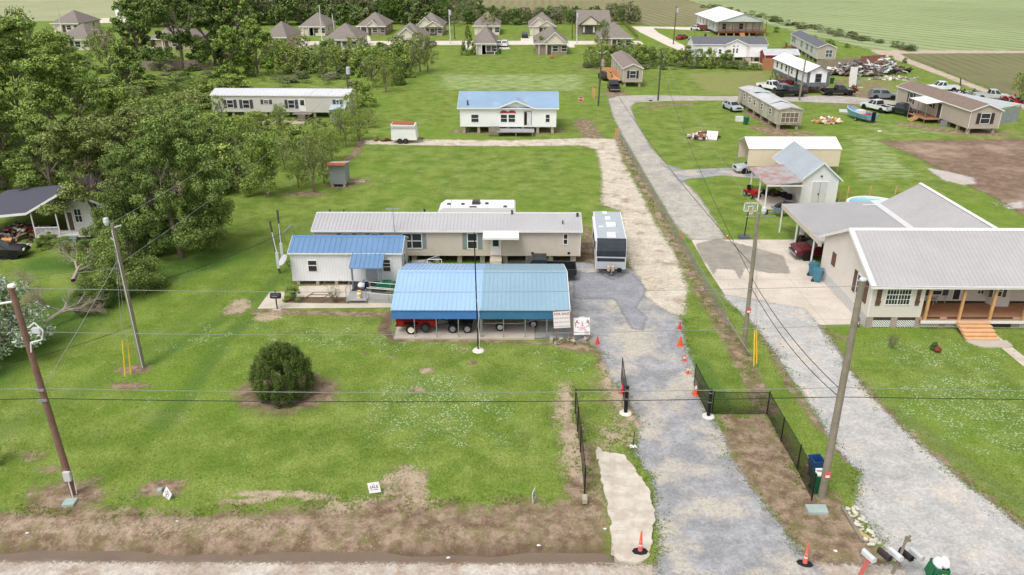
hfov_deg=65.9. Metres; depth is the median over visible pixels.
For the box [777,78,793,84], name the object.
parked car
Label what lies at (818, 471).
rubbish
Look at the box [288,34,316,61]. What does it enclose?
shrub
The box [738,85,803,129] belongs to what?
mobile home
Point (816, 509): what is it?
utility cover
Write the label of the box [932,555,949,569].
rubbish bags
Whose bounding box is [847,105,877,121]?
motor boat
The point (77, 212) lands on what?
window
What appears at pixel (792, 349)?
service cable
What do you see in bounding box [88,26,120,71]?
broadleaf tree
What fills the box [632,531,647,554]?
traffic cone
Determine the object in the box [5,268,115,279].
service cable
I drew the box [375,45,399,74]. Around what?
shrub
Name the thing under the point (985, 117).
window
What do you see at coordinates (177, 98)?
shrub
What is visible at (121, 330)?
guy guard
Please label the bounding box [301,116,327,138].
shrub
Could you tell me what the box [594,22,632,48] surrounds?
house
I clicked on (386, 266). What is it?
window
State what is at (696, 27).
parked car
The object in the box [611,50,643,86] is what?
mobile home
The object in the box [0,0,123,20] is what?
pasture
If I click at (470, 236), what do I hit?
window
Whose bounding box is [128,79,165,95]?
shrub
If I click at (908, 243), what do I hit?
ranch house
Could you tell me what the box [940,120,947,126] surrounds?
air conditioner
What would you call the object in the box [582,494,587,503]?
cinder block
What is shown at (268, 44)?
shrub
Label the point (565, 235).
window
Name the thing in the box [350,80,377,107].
shrub
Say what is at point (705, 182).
service cable
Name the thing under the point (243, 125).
broadleaf tree
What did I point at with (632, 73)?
window
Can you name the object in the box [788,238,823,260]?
pickup truck
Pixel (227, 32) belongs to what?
broadleaf tree
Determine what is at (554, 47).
window
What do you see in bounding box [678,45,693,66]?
shrub
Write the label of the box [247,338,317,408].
shrub
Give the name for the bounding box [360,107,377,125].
shrub
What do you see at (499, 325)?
boat trailer
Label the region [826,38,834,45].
shrub
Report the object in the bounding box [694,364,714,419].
gate
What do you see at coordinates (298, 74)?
undergrowth
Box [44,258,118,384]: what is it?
service cable
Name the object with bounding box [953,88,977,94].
scrap pile
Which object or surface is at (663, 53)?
shrub
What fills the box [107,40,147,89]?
broadleaf tree
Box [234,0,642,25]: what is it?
wood
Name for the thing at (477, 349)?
black pole
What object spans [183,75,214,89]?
shrub
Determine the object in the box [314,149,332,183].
shrub
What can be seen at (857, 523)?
white stones
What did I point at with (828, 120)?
rubbish pile
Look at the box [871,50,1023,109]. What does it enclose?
farm track
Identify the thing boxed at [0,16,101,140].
broadleaf tree
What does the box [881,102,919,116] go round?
pickup truck
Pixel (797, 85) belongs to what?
parked suv
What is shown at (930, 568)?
wheelie bin
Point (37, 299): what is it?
fallen branch
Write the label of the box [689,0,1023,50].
green field
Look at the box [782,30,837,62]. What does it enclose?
mobile home
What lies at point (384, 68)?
young tree
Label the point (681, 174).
carport drive
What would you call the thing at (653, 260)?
limestone driveway
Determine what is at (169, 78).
shrub
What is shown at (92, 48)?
bare tree
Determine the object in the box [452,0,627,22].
crop field
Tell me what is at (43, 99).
broadleaf tree
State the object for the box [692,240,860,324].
concrete pad
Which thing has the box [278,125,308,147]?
shrub
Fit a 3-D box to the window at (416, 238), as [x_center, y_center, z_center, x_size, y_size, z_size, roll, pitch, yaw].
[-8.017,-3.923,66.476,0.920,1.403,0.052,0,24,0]
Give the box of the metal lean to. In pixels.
[949,91,1022,123]
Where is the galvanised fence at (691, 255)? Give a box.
[617,129,727,325]
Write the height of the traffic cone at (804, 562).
1.150 m
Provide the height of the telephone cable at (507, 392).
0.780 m
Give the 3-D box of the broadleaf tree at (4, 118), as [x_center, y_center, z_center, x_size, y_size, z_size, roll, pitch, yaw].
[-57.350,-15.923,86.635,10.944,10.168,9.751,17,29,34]
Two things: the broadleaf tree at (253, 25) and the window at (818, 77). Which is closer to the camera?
the window at (818, 77)
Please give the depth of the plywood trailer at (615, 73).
157.73 m
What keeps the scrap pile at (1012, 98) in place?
on the ground at (528, 178)
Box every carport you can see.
[390,263,484,337]
[481,263,570,338]
[736,137,841,175]
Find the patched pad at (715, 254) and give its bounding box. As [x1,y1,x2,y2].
[696,239,790,277]
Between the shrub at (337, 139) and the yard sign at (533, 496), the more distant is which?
the shrub at (337, 139)
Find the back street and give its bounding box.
[295,41,642,45]
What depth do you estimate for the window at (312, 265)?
62.44 m
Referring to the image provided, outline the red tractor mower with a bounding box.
[743,185,760,198]
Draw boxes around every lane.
[0,242,31,260]
[608,95,896,239]
[632,26,761,64]
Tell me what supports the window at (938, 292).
in the ranch house at (908, 243)
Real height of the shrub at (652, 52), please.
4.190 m
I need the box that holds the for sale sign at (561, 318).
[553,310,571,340]
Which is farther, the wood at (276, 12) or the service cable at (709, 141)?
the wood at (276, 12)
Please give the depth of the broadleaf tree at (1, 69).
163.20 m
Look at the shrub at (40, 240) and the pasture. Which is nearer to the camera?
the shrub at (40, 240)
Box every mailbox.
[861,548,876,563]
[877,547,892,561]
[888,547,903,561]
[898,547,913,561]
[909,547,924,561]
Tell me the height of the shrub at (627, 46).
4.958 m
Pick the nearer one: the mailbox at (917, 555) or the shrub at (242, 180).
the mailbox at (917, 555)
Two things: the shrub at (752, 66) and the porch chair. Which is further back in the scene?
the shrub at (752, 66)
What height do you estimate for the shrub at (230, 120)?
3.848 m
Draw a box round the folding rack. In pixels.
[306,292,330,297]
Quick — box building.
[287,235,408,303]
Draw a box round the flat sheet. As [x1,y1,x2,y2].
[839,109,847,112]
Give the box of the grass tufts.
[0,265,1023,554]
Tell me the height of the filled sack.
0.712 m
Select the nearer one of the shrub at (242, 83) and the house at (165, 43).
the shrub at (242, 83)
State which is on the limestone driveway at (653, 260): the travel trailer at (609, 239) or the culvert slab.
the travel trailer at (609, 239)
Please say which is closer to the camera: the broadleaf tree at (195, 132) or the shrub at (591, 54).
the broadleaf tree at (195, 132)
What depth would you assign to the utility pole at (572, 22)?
224.82 m
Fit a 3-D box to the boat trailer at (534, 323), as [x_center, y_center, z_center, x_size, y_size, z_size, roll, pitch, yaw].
[2.571,2.232,56.686,3.225,0.700,1.780,0,24,0]
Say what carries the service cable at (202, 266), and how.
attached to the utility pole at (128, 301)
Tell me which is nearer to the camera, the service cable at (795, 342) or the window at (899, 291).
the service cable at (795, 342)
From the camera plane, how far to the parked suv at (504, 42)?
208.24 m
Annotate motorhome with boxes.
[438,199,515,211]
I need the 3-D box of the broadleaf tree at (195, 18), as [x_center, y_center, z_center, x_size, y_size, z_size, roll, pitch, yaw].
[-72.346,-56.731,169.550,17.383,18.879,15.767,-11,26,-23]
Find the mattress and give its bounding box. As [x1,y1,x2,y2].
[706,131,717,140]
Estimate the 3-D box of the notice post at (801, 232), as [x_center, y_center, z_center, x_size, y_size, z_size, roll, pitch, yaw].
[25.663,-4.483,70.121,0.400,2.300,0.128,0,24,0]
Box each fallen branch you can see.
[2,266,46,301]
[19,287,59,314]
[43,232,128,282]
[44,285,107,323]
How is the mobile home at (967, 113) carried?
on the ground at (528, 178)
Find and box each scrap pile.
[826,58,888,75]
[874,57,906,74]
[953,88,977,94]
[997,94,1023,103]
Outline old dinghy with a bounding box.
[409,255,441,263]
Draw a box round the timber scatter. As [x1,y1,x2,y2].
[867,75,918,80]
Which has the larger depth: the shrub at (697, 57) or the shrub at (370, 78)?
the shrub at (697, 57)
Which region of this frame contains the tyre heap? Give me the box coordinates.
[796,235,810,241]
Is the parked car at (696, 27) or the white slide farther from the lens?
the parked car at (696, 27)
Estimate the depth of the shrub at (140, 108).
110.61 m
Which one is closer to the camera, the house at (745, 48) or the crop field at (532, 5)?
the house at (745, 48)
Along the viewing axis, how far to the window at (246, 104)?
123.21 m
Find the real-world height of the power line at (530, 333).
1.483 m
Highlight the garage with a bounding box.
[749,141,842,209]
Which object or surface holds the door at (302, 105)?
in the mobile home at (248, 99)
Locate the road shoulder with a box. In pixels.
[0,559,1016,574]
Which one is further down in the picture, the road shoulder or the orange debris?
the road shoulder
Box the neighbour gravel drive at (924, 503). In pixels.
[720,294,1023,574]
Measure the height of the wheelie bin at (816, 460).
1.150 m
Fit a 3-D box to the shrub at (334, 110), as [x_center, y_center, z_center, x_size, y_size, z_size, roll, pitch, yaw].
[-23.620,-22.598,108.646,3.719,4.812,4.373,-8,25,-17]
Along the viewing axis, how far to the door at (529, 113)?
112.74 m
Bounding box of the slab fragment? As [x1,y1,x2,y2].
[595,447,601,459]
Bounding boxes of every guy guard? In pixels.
[114,244,125,379]
[115,248,131,378]
[753,245,756,365]
[756,329,756,367]
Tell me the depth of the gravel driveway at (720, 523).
41.66 m
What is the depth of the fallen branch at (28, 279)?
58.12 m
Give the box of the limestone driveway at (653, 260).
[364,138,690,315]
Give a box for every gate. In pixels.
[619,357,631,415]
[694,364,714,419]
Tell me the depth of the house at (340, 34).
203.66 m
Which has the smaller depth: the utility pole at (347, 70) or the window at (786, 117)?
the window at (786, 117)
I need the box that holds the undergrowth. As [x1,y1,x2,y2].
[0,4,918,198]
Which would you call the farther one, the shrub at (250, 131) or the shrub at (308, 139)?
the shrub at (250, 131)
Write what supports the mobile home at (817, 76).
on the ground at (528, 178)
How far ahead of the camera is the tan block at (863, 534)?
36.28 m
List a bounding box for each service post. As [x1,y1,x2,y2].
[269,221,280,272]
[276,210,283,256]
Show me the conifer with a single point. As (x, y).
(467, 52)
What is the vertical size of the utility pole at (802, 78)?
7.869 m
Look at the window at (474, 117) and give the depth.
112.96 m
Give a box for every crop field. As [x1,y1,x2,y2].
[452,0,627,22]
[623,0,709,25]
[902,53,1023,99]
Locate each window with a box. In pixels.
[73,208,82,222]
[226,100,233,107]
[242,100,249,107]
[287,100,294,107]
[307,260,317,270]
[382,259,391,270]
[401,233,412,248]
[411,233,422,248]
[467,233,477,248]
[471,114,478,122]
[500,114,506,122]
[508,114,514,122]
[545,114,549,122]
[552,45,557,51]
[561,45,566,51]
[563,233,567,244]
[629,71,635,77]
[780,112,799,122]
[815,74,821,81]
[825,50,832,56]
[854,273,865,292]
[884,289,912,304]
[908,92,913,102]
[932,289,942,295]
[977,290,984,294]
[979,113,991,123]
[992,290,1003,296]
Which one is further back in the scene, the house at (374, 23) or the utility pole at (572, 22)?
the house at (374, 23)
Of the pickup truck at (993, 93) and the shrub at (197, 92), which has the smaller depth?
the shrub at (197, 92)
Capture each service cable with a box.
[0,326,130,365]
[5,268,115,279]
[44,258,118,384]
[112,78,328,222]
[122,73,345,261]
[129,234,279,289]
[604,72,750,263]
[661,64,749,273]
[663,55,757,212]
[751,287,836,394]
[752,278,837,386]
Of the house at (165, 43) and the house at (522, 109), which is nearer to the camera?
the house at (522, 109)
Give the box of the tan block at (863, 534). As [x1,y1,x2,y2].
[858,530,869,539]
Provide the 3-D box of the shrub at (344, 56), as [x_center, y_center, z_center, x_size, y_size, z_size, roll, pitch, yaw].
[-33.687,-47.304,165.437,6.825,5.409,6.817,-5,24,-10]
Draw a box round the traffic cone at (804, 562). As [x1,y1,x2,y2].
[796,543,812,567]
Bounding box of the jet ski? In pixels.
[771,200,793,212]
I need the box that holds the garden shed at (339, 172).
[326,161,349,186]
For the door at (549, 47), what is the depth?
194.65 m
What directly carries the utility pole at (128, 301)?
on the ground at (528, 178)
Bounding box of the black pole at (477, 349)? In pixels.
[472,232,483,352]
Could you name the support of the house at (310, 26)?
on the ground at (528, 178)
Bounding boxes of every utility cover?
[61,498,77,507]
[156,487,162,492]
[805,504,828,514]
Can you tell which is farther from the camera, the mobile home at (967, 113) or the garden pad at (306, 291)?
the mobile home at (967, 113)
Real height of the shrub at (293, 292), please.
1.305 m
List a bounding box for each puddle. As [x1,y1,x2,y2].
[927,167,976,184]
[1001,200,1023,209]
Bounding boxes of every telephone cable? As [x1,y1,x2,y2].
[0,387,1023,392]
[0,397,1023,401]
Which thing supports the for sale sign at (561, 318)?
on the gravel driveway at (720, 523)
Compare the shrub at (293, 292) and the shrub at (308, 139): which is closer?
the shrub at (293, 292)
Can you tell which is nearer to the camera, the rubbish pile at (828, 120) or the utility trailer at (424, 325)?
the utility trailer at (424, 325)
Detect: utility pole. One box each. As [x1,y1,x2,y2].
[0,283,76,497]
[103,217,145,367]
[319,5,321,40]
[345,67,349,88]
[448,9,450,43]
[572,6,572,38]
[576,13,578,43]
[597,51,606,105]
[657,51,661,100]
[673,6,678,43]
[741,206,775,348]
[798,54,806,100]
[817,277,866,499]
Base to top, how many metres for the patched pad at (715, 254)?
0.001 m
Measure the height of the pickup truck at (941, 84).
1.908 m
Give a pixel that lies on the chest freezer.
(739, 118)
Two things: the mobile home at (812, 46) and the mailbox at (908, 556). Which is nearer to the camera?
the mailbox at (908, 556)
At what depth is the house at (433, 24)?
234.66 m
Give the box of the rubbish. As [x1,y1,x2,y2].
[815,468,822,476]
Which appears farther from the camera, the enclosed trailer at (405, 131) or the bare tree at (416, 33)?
the bare tree at (416, 33)
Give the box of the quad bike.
[448,319,472,332]
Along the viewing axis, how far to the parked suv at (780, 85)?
143.44 m
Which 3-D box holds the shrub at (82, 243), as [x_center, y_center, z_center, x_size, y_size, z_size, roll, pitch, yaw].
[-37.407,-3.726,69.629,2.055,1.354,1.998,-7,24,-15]
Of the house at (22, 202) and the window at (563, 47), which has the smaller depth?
the house at (22, 202)
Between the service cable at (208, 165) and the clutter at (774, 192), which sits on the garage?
the clutter at (774, 192)
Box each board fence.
[134,59,212,69]
[762,58,773,69]
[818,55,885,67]
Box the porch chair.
[926,295,937,304]
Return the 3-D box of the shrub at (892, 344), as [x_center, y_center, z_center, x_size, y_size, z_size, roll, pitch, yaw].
[25.689,3.400,52.967,1.135,1.538,1.061,-16,28,-32]
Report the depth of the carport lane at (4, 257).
68.90 m
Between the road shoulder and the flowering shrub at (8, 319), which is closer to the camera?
the road shoulder
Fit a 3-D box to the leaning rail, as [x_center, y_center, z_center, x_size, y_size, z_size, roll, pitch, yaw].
[15.357,3.188,53.859,0.116,0.714,4.392,-3,24,-7]
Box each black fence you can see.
[575,389,585,493]
[711,391,816,499]
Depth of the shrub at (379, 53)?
152.57 m
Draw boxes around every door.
[65,211,75,229]
[298,99,305,110]
[365,269,378,280]
[368,27,371,34]
[490,240,500,254]
[524,111,531,124]
[547,45,551,53]
[809,181,828,202]
[935,103,942,117]
[951,289,961,298]
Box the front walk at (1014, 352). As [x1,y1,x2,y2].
[997,336,1023,364]
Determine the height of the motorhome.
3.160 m
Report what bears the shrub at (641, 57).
on the ground at (528, 178)
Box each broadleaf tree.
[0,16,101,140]
[0,17,33,72]
[0,81,21,160]
[0,100,54,187]
[2,114,81,187]
[5,53,123,159]
[18,32,99,114]
[33,116,179,235]
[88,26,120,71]
[88,185,159,269]
[96,147,186,251]
[98,106,174,172]
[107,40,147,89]
[109,0,156,61]
[109,108,232,258]
[131,0,218,68]
[162,104,227,176]
[179,156,234,251]
[188,0,232,64]
[210,25,247,74]
[219,0,260,61]
[232,115,262,161]
[234,18,275,74]
[238,130,280,197]
[373,42,386,48]
[594,19,610,46]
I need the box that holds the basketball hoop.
[737,203,758,238]
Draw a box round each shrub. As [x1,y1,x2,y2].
[0,274,56,359]
[34,231,57,249]
[51,236,76,251]
[64,276,112,316]
[74,238,96,255]
[75,225,167,297]
[93,85,142,120]
[111,85,147,102]
[123,102,159,129]
[126,116,175,159]
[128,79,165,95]
[137,94,176,112]
[151,110,199,129]
[152,89,204,118]
[154,76,188,89]
[172,90,210,109]
[182,83,214,107]
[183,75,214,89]
[195,110,227,138]
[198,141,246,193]
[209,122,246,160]
[211,74,250,87]
[218,149,254,191]
[221,114,257,142]
[233,125,265,149]
[240,110,272,129]
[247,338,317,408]
[257,124,287,154]
[258,40,283,62]
[263,38,289,63]
[266,135,300,168]
[267,40,297,74]
[269,109,293,125]
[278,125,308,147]
[280,46,311,72]
[282,285,300,301]
[283,158,308,187]
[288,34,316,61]
[289,133,330,191]
[291,134,316,162]
[294,45,327,73]
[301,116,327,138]
[303,126,340,166]
[305,46,334,73]
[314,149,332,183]
[315,127,347,160]
[316,37,341,64]
[323,44,348,68]
[323,282,340,301]
[327,107,353,136]
[327,109,357,146]
[336,49,362,75]
[339,92,369,124]
[341,36,369,53]
[346,112,370,140]
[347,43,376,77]
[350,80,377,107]
[358,53,384,86]
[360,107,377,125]
[365,48,384,68]
[372,49,391,83]
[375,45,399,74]
[379,34,409,57]
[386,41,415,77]
[402,36,422,68]
[583,44,599,64]
[593,40,611,64]
[608,44,621,56]
[615,39,637,53]
[630,42,648,63]
[643,46,660,64]
[654,47,671,64]
[664,48,682,65]
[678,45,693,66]
[688,48,704,66]
[700,47,718,68]
[714,49,733,67]
[732,59,748,67]
[748,62,761,69]
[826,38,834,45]
[887,326,902,347]
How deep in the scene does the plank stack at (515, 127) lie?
114.89 m
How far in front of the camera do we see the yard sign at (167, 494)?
38.77 m
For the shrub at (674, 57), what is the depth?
176.31 m
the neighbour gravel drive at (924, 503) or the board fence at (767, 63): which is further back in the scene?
the board fence at (767, 63)
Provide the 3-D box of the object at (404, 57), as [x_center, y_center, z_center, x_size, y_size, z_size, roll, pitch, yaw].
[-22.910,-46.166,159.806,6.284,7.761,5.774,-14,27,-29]
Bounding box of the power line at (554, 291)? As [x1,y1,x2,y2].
[31,286,1010,291]
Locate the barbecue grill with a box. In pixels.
[270,290,281,310]
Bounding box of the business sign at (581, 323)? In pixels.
[573,316,589,340]
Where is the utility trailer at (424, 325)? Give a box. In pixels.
[395,319,447,333]
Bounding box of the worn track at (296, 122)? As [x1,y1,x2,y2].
[263,120,306,123]
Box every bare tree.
[1,4,41,84]
[39,26,61,45]
[81,36,101,54]
[408,30,430,71]
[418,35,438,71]
[480,12,496,28]
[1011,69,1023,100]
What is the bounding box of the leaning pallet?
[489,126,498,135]
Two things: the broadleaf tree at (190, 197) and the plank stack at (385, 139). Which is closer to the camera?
the broadleaf tree at (190, 197)
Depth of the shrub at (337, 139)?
98.19 m
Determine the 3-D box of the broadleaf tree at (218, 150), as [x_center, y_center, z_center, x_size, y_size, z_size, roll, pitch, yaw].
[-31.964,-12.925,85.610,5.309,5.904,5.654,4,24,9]
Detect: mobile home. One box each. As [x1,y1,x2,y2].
[210,88,356,120]
[311,209,582,263]
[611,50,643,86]
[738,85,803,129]
[772,52,832,93]
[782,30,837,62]
[895,80,1004,133]
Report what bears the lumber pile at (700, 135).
on the ground at (528, 178)
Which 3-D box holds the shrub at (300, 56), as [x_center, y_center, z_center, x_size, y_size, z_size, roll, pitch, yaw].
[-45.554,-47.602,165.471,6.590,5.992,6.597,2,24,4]
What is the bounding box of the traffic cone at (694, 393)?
[691,385,698,395]
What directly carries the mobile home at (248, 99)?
on the ground at (528, 178)
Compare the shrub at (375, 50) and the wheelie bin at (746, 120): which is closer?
the wheelie bin at (746, 120)
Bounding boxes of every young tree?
[208,93,227,124]
[269,102,286,132]
[373,54,395,91]
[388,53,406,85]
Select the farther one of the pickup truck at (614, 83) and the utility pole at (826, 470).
the pickup truck at (614, 83)
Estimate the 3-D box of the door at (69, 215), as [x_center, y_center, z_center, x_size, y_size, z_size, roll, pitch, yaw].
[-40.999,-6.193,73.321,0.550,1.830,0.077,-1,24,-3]
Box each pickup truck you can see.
[507,253,576,278]
[607,79,619,91]
[756,80,778,89]
[771,85,805,96]
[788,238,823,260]
[820,84,855,95]
[860,99,893,112]
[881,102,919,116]
[927,81,960,91]
[972,88,1009,97]
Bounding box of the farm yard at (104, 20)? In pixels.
[100,18,126,22]
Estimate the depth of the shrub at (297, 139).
95.83 m
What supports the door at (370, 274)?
in the building
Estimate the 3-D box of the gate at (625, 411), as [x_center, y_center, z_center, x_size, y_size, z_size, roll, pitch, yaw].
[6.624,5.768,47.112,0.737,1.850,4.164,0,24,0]
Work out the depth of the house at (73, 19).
245.21 m
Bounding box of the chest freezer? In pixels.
[735,116,742,121]
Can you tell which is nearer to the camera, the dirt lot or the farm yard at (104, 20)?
the dirt lot
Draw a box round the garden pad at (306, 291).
[296,285,351,296]
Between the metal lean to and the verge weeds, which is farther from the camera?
the metal lean to
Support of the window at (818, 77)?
in the mobile home at (817, 76)
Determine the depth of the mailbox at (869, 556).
33.50 m
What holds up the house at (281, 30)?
on the ground at (528, 178)
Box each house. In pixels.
[0,169,153,242]
[49,10,101,31]
[62,23,114,49]
[148,25,209,48]
[265,21,301,47]
[298,12,336,35]
[322,23,368,49]
[356,12,393,34]
[391,22,429,48]
[417,13,446,35]
[457,91,558,136]
[473,12,501,34]
[473,26,497,54]
[528,12,556,34]
[533,26,568,54]
[574,10,610,33]
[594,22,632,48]
[687,33,768,62]
[695,6,767,35]
[778,183,1023,347]
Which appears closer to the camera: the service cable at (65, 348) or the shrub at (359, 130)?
the service cable at (65, 348)
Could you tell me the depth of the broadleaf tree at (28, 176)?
81.33 m
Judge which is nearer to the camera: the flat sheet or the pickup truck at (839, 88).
the flat sheet
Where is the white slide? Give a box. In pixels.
[849,67,862,87]
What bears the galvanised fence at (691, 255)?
on the ground at (528, 178)
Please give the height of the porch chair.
1.104 m
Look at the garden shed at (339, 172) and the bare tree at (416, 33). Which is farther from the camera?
the bare tree at (416, 33)
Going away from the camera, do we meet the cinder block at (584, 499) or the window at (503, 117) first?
the cinder block at (584, 499)
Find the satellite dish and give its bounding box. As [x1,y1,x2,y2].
[279,254,289,266]
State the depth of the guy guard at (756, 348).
50.60 m
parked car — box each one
[0,240,30,259]
[675,34,687,39]
[690,25,702,30]
[721,100,743,111]
[732,161,758,173]
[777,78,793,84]
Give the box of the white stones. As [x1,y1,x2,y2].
[845,505,880,545]
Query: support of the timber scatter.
on the ground at (528, 178)
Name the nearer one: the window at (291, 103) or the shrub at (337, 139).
the shrub at (337, 139)
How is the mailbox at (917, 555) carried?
attached to the mailbox post at (907, 539)
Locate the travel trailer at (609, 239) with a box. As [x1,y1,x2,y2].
[592,211,626,275]
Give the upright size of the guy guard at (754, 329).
8.991 m
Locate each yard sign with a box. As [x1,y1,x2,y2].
[163,486,172,499]
[367,482,380,493]
[532,488,535,502]
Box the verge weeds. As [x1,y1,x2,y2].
[7,140,1023,572]
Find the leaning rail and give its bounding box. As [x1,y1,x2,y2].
[725,316,749,353]
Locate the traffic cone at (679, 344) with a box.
[677,336,682,346]
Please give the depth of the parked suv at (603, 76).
157.57 m
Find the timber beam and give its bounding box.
[840,506,864,542]
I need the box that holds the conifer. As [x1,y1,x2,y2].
[459,24,475,55]
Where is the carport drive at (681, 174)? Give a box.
[660,163,757,180]
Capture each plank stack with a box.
[374,137,393,141]
[502,127,527,128]
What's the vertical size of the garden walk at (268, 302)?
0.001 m
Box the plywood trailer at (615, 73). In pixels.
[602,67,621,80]
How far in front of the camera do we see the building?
62.44 m
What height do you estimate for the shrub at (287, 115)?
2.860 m
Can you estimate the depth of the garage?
82.45 m
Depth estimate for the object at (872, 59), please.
174.51 m
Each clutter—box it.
[0,221,64,242]
[760,188,780,196]
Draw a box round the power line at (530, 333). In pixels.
[0,325,1016,334]
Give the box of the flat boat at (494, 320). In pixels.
[482,319,523,321]
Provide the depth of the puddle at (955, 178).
92.22 m
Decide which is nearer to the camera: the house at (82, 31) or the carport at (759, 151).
the carport at (759, 151)
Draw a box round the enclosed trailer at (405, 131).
[390,121,423,143]
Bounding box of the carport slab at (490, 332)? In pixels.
[394,319,534,339]
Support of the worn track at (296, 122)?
on the ground at (528, 178)
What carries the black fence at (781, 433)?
on the ground at (528, 178)
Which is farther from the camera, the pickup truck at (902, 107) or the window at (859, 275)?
the pickup truck at (902, 107)
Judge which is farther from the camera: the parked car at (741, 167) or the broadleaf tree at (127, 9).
the broadleaf tree at (127, 9)
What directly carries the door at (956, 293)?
in the ranch house at (908, 243)
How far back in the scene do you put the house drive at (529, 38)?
228.25 m
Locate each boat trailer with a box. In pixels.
[484,320,533,330]
[526,319,552,327]
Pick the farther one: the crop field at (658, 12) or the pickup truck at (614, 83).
the crop field at (658, 12)
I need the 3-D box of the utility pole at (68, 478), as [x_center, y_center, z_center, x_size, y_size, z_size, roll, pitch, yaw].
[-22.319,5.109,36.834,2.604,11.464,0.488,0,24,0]
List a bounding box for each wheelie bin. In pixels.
[743,117,749,123]
[807,261,819,275]
[808,454,823,474]
[808,468,820,493]
[811,267,823,281]
[924,558,950,574]
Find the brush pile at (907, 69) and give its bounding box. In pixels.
[890,66,912,72]
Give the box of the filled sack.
[358,280,366,288]
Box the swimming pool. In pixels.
[846,196,888,201]
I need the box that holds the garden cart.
[376,280,393,293]
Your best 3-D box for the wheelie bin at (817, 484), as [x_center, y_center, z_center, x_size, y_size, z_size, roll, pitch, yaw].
[15.173,9.620,39.129,0.640,1.150,0.770,-3,24,-7]
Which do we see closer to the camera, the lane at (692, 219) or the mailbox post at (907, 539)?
the mailbox post at (907, 539)
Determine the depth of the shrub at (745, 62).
171.83 m
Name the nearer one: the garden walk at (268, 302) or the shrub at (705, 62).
the garden walk at (268, 302)
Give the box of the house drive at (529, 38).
[521,36,532,40]
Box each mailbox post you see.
[858,558,869,574]
[875,535,915,574]
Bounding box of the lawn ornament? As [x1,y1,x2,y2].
[930,342,941,352]
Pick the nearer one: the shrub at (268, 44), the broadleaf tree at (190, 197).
the broadleaf tree at (190, 197)
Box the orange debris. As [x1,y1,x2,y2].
[850,84,858,90]
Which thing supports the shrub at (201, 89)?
on the ground at (528, 178)
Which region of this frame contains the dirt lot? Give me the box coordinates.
[876,138,1023,215]
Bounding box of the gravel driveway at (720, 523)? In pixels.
[534,261,825,574]
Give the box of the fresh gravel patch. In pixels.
[572,272,646,329]
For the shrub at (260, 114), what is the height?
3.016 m
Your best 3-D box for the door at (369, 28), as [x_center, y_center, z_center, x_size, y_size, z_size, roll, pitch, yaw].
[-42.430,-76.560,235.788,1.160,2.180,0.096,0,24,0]
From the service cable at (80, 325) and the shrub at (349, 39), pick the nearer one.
the service cable at (80, 325)
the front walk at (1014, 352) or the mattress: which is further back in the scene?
the mattress
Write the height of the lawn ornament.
0.820 m
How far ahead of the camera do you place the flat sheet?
128.84 m
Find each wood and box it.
[138,0,256,25]
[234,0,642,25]
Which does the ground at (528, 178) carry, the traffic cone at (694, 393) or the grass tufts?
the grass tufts
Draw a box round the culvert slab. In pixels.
[598,451,655,564]
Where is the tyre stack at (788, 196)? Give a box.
[785,193,792,199]
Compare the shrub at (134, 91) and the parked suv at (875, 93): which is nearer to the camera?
the shrub at (134, 91)
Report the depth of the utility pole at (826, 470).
36.41 m
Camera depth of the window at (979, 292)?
57.93 m
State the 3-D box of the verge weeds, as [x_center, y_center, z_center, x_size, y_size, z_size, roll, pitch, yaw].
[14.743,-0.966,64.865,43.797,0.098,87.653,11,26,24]
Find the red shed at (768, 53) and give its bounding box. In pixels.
[759,49,799,62]
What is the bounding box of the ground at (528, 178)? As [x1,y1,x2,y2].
[0,0,1023,565]
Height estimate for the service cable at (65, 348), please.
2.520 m
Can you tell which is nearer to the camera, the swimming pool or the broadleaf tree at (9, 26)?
the swimming pool
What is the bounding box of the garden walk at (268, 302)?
[258,291,391,308]
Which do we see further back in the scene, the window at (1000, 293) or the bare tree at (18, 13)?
the bare tree at (18, 13)
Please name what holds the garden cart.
on the ground at (528, 178)
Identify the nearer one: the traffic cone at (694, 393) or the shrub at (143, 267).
the traffic cone at (694, 393)
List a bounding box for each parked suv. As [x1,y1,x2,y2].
[501,40,508,46]
[522,31,527,37]
[598,70,612,80]
[772,83,788,89]
[792,82,808,93]
[867,88,896,99]
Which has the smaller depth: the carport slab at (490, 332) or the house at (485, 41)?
the carport slab at (490, 332)
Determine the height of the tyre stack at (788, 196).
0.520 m
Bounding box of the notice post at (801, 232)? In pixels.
[799,227,803,241]
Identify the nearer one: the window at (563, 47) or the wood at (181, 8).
the window at (563, 47)
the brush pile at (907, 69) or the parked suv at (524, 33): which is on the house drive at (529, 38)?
the parked suv at (524, 33)
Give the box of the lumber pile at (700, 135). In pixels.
[686,130,720,140]
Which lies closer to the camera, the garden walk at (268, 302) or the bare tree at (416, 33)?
the garden walk at (268, 302)
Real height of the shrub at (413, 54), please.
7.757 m
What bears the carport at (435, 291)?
on the carport slab at (490, 332)
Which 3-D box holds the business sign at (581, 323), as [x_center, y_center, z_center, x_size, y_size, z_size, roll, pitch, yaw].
[4.770,2.815,54.068,1.155,1.724,0.311,0,24,0]
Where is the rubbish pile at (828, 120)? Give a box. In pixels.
[811,115,842,124]
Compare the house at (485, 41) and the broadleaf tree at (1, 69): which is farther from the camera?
the house at (485, 41)

